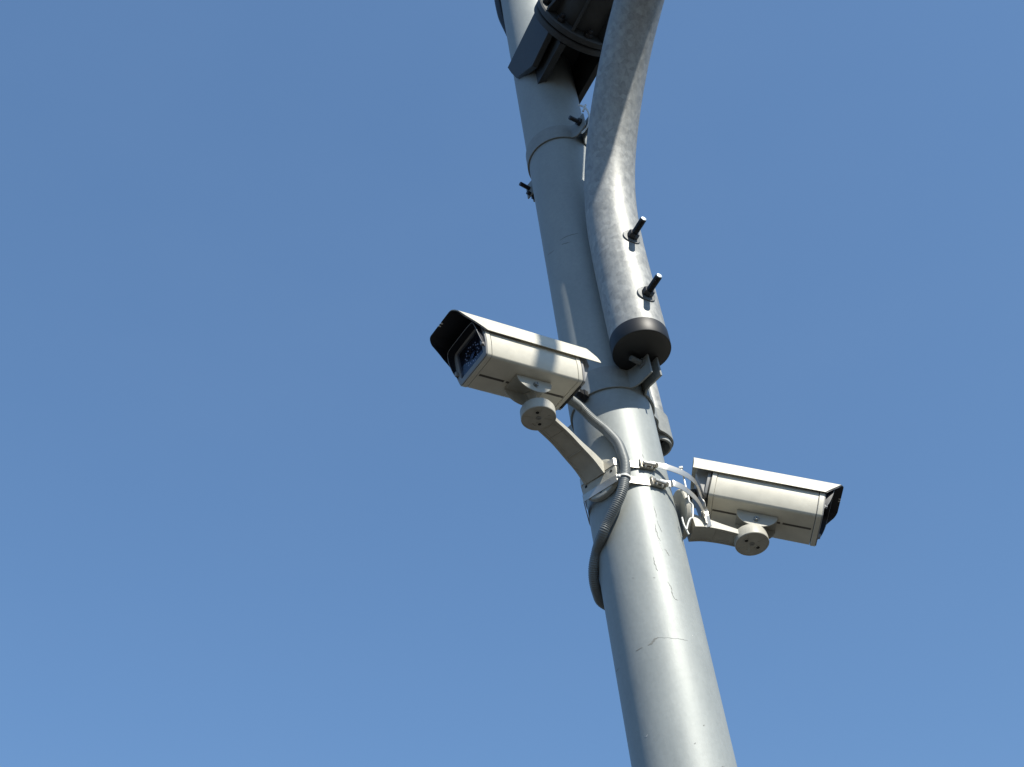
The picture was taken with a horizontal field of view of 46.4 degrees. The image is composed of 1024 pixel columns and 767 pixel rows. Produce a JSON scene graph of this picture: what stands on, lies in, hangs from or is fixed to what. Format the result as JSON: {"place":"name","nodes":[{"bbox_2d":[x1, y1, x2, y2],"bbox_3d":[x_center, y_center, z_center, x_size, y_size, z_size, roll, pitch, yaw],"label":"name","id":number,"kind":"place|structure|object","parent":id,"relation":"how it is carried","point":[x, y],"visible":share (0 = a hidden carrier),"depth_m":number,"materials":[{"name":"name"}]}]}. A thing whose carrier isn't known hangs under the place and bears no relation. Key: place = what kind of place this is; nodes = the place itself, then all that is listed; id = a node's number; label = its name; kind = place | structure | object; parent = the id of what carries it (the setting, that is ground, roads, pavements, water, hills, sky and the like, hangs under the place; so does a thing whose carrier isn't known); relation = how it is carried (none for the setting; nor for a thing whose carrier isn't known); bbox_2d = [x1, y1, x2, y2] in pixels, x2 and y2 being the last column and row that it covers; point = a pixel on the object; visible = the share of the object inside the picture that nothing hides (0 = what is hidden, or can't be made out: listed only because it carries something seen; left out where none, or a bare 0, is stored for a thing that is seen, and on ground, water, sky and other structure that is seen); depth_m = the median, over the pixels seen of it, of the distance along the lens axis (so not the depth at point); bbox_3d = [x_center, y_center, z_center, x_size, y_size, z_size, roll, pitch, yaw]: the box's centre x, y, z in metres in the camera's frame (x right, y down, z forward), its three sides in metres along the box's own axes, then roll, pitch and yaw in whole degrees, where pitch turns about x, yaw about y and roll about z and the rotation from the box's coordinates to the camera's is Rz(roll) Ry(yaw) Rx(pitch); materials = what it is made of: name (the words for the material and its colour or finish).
{"place":"outdoors","nodes":[
{"label":"outdoors","id":0,"kind":"place"},
{"bbox_2d":[0,0,1023,766],"label":"sky","id":1,"kind":"structure","parent":0,"point":[252,514],"materials":[{"name":"blue"}]},
{"label":"ground","id":2,"kind":"structure","parent":0,"visible":0},
{"bbox_2d":[501,0,736,766],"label":"steel pole","id":3,"kind":"object","parent":2,"relation":"on","point":[673,713],"visible":0.69,"depth_m":2.94,"materials":[{"name":"metal"}]},
{"bbox_2d":[494,0,506,35],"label":"signal cable","id":4,"kind":"object","parent":3,"relation":"attached to","point":[498,5],"visible":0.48,"depth_m":5.04,"materials":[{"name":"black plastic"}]},
{"bbox_2d":[430,310,619,501],"bbox_3d":[0.046,0.066,2.999,0.490,0.390,0.213,15,-47,-31],"label":"security camera","id":5,"kind":"object","parent":3,"relation":"attached to","point":[541,379],"visible":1,"depth_m":3.00,"materials":[{"name":"white"}]},
{"bbox_2d":[519,113,587,201],"bbox_3d":[0.170,-0.793,4.230,0.351,0.076,0.235,-72,-73,42],"label":"pole clamp","id":6,"kind":"object","parent":3,"relation":"attached to","point":[576,129],"visible":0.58,"depth_m":4.16,"materials":[{"name":"metal"}]},
{"bbox_2d":[578,104,589,133],"bbox_3d":[0.251,-0.924,4.155,0.044,0.180,0.007,-12,-45,4],"label":"cable tie","id":7,"kind":"object","parent":6,"relation":"attached to","point":[586,109],"visible":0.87,"depth_m":4.16,"materials":[{"name":"grey plastic"}]},
{"bbox_2d":[508,0,613,103],"bbox_3d":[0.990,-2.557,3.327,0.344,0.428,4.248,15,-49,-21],"label":"traffic light","id":8,"kind":"object","parent":3,"relation":"attached to","point":[573,31],"visible":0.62,"depth_m":4.31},
{"bbox_2d":[567,396,630,609],"bbox_3d":[0.268,0.299,3.080,0.211,0.501,0.365,-12,-45,4],"label":"flexible conduit","id":9,"kind":"object","parent":3,"relation":"attached to","point":[599,425],"visible":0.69,"depth_m":2.97,"materials":[{"name":"grey plastic"}]},
{"bbox_2d":[617,473,630,480],"bbox_3d":[0.281,0.236,2.991,0.036,0.014,0.032,-12,-45,4],"label":"cable tie","id":10,"kind":"object","parent":9,"relation":"attached to","point":[620,475],"visible":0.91,"depth_m":2.98,"materials":[{"name":"white plastic"}]},
{"bbox_2d":[568,354,673,446],"bbox_3d":[0.283,0.081,3.380,0.313,0.111,0.368,-12,-45,4],"label":"pole clamp","id":11,"kind":"object","parent":3,"relation":"attached to","point":[645,372],"visible":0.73,"depth_m":3.28,"materials":[{"name":"metal"}]},
{"bbox_2d":[650,382,671,456],"bbox_3d":[0.375,-0.156,3.776,0.085,0.980,0.085,-12,-45,4],"label":"pipe","id":12,"kind":"object","parent":11,"relation":"attached to","point":[665,443],"visible":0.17,"depth_m":3.48,"materials":[{"name":"metal"}]},
{"bbox_2d":[584,0,670,369],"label":"brace pipe","id":13,"kind":"object","parent":3,"relation":"attached to","point":[627,283],"visible":1,"depth_m":3.66,"materials":[{"name":"metal"}]},
{"bbox_2d":[582,474,706,524],"bbox_3d":[0.324,0.330,3.067,0.273,0.077,0.252,-29,-49,20],"label":"steel strap","id":14,"kind":"object","parent":3,"relation":"attached to","point":[658,483],"visible":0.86,"depth_m":3.03,"materials":[{"name":"silver metal"}]},
{"bbox_2d":[580,458,711,527],"bbox_3d":[0.324,0.312,3.083,0.279,0.140,0.252,-29,-49,20],"label":"steel strap","id":15,"kind":"object","parent":3,"relation":"attached to","point":[648,465],"visible":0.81,"depth_m":3.07,"materials":[{"name":"silver metal"}]},
{"bbox_2d":[681,517,688,534],"bbox_3d":[0.432,0.355,2.975,0.011,0.052,0.010,-12,-45,4],"label":"cable tie","id":16,"kind":"object","parent":3,"relation":"attached to","point":[684,525],"visible":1,"depth_m":2.97,"materials":[{"name":"white plastic"}]},
{"bbox_2d":[673,458,843,555],"bbox_3d":[0.632,0.347,3.132,0.431,0.250,0.174,10,-44,13],"label":"security camera","id":17,"kind":"object","parent":3,"relation":"attached to","point":[752,511],"visible":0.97,"depth_m":3.10,"materials":[{"name":"white"}]},
{"bbox_2d":[679,466,693,529],"bbox_3d":[0.441,0.292,3.048,0.042,0.218,0.010,11,-48,-17],"label":"cable tie","id":18,"kind":"object","parent":17,"relation":"attached to","point":[692,517],"visible":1,"depth_m":3.04,"materials":[{"name":"white plastic"}]},
{"bbox_2d":[689,489,697,500],"bbox_3d":[0.448,0.554,3.030,0.206,0.626,0.086,-23,-47,15],"label":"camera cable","id":19,"kind":"object","parent":17,"relation":"hanging from","point":[694,491],"visible":0.01,"depth_m":3.19,"materials":[{"name":"black plastic"}]}
]}

